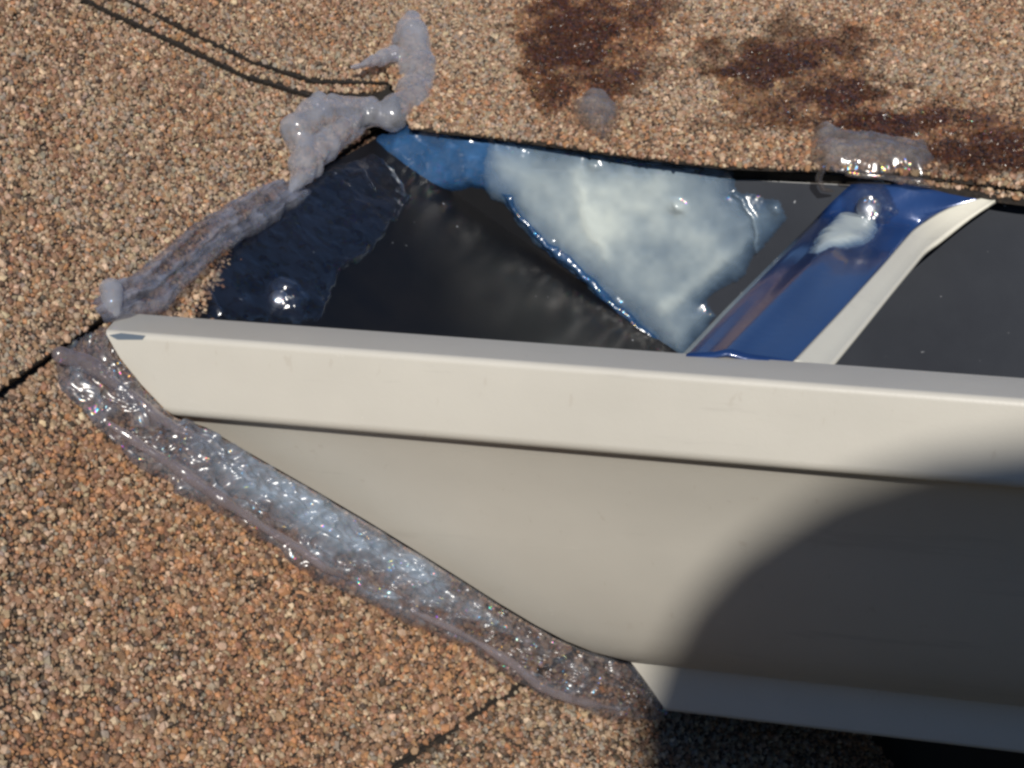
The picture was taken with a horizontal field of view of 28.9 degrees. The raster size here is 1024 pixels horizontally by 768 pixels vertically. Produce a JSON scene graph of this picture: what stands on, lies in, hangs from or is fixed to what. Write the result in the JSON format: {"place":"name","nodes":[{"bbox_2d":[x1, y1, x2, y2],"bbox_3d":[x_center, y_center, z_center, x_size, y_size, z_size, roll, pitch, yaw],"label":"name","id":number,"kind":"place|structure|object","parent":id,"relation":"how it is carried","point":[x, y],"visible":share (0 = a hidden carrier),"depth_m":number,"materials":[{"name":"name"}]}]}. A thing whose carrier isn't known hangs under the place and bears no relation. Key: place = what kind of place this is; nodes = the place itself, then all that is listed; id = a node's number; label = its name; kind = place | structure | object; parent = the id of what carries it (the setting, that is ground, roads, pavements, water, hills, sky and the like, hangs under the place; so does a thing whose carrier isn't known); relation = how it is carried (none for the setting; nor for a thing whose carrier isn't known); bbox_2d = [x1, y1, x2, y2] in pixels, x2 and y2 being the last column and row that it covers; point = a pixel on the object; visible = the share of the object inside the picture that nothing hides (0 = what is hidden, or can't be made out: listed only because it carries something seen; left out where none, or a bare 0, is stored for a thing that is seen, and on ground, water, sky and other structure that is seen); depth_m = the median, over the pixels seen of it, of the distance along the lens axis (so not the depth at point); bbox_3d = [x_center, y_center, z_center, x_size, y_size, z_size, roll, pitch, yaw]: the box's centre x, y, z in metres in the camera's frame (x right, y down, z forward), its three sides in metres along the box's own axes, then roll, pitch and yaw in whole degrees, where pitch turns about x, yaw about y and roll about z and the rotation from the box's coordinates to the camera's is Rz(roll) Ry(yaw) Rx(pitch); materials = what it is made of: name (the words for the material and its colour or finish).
{"place":"outdoors","nodes":[
{"label":"outdoors","id":0,"kind":"place"},
{"bbox_2d":[355,85,408,127],"bbox_3d":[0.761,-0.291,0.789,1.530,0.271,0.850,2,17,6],"label":"sealant","id":1,"kind":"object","parent":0,"point":[383,108],"depth_m":0.51,"materials":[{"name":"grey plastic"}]},
{"bbox_2d":[81,0,386,98],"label":"shingle","id":2,"kind":"object","parent":1,"relation":"on","point":[135,17],"visible":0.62,"depth_m":0.48,"materials":[{"name":"stone"}]},
{"bbox_2d":[125,0,411,84],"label":"shingle","id":3,"kind":"object","parent":2,"relation":"on","point":[323,42],"visible":0.66,"depth_m":0.50,"materials":[{"name":"stone"}]},
{"bbox_2d":[379,0,1023,190],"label":"shingle","id":4,"kind":"object","parent":1,"relation":"on","point":[927,89],"visible":1,"depth_m":0.51,"materials":[{"name":"stone"}]},
{"bbox_2d":[894,176,1023,205],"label":"shingle","id":5,"kind":"object","parent":4,"relation":"attached to","point":[1015,197],"visible":1,"depth_m":0.46,"materials":[{"name":"stone"}]},
{"bbox_2d":[0,137,896,767],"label":"roof deck","id":6,"kind":"structure","parent":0,"point":[198,253],"depth_m":0.42,"materials":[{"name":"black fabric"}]},
{"bbox_2d":[0,127,577,767],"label":"shingle","id":7,"kind":"object","parent":6,"relation":"on","point":[160,607],"visible":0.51,"depth_m":0.37,"materials":[{"name":"stone"}]},
{"bbox_2d":[0,0,381,390],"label":"shingle","id":8,"kind":"object","parent":7,"relation":"on","point":[127,150],"visible":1,"depth_m":0.43,"materials":[{"name":"stone"}]},
{"bbox_2d":[96,178,308,314],"bbox_3d":[-0.066,-0.030,0.433,0.010,0.016,0.090,6,18,20],"label":"sealant smear","id":9,"kind":"object","parent":8,"relation":"on","point":[214,239],"visible":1,"depth_m":0.42,"materials":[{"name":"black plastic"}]},
{"bbox_2d":[301,10,420,158],"bbox_3d":[-0.036,-0.073,0.499,0.022,0.034,0.093,7,18,21],"label":"sealant blob","id":10,"kind":"object","parent":8,"relation":"on","point":[415,14],"visible":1,"depth_m":0.54,"materials":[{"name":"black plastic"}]},
{"bbox_2d":[99,139,1023,752],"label":"gutter","id":11,"kind":"object","parent":6,"relation":"attached to","point":[483,391],"visible":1,"depth_m":0.39,"materials":[{"name":"beige paint"}]},
{"bbox_2d":[269,290,287,308],"bbox_3d":[-0.050,-0.018,0.439,0.004,0.008,0.011,4,17,15],"label":"screw","id":12,"kind":"object","parent":11,"relation":"attached to","point":[278,299],"visible":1,"depth_m":0.43,"materials":[{"name":"silver metal"}]},
{"bbox_2d":[79,373,642,717],"bbox_3d":[-0.026,0.034,0.406,0.125,0.095,0.024,-3,17,-9],"label":"sealant strip","id":13,"kind":"object","parent":11,"relation":"attached to","point":[311,514],"visible":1,"depth_m":0.40,"materials":[{"name":"clear plastic"}]},
{"bbox_2d":[372,125,536,194],"bbox_3d":[-0.015,-0.056,0.497,0.043,0.019,0.003,4,17,15],"label":"sealant smear","id":14,"kind":"object","parent":11,"relation":"on","point":[451,162],"visible":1,"depth_m":0.50,"materials":[{"name":"blue plastic"}]},
{"bbox_2d":[493,151,756,340],"bbox_3d":[0.029,-0.033,0.489,0.078,0.054,0.004,4,17,15],"label":"sealant smear","id":15,"kind":"object","parent":11,"relation":"on","point":[662,246],"visible":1,"depth_m":0.49,"materials":[{"name":"white plastic"}]},
{"bbox_2d":[498,189,672,347],"bbox_3d":[0.019,-0.027,0.495,0.047,0.041,0.002,4,17,15],"label":"sealant bead","id":16,"kind":"object","parent":15,"relation":"attached to","point":[565,258],"visible":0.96,"depth_m":0.49,"materials":[{"name":"blue plastic"}]},
{"bbox_2d":[683,183,996,364],"bbox_3d":[0.066,-0.025,0.419,0.040,0.016,0.123,9,19,27],"label":"hanger strap","id":17,"kind":"object","parent":11,"relation":"attached to","point":[799,298],"visible":1,"depth_m":0.42,"materials":[{"name":"blue metal"}]},
{"bbox_2d":[813,212,875,251],"bbox_3d":[0.076,-0.035,0.453,0.014,0.003,0.039,4,17,15],"label":"sealant smear","id":18,"kind":"object","parent":17,"relation":"on","point":[843,228],"visible":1,"depth_m":0.45,"materials":[{"name":"white plastic"}]},
{"bbox_2d":[856,196,881,218],"bbox_3d":[0.085,-0.041,0.469,0.006,0.009,0.011,4,17,15],"label":"screw","id":19,"kind":"object","parent":17,"relation":"attached to","point":[869,206],"visible":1,"depth_m":0.46,"materials":[{"name":"silver metal"}]},
{"bbox_2d":[392,646,894,767],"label":"shingle","id":20,"kind":"object","parent":6,"relation":"on","point":[578,707],"visible":0.48,"depth_m":0.44,"materials":[{"name":"stone"}]},
{"bbox_2d":[329,140,1023,767],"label":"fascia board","id":21,"kind":"object","parent":6,"relation":"attached to","point":[897,752],"depth_m":0.50,"materials":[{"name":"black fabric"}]}
]}

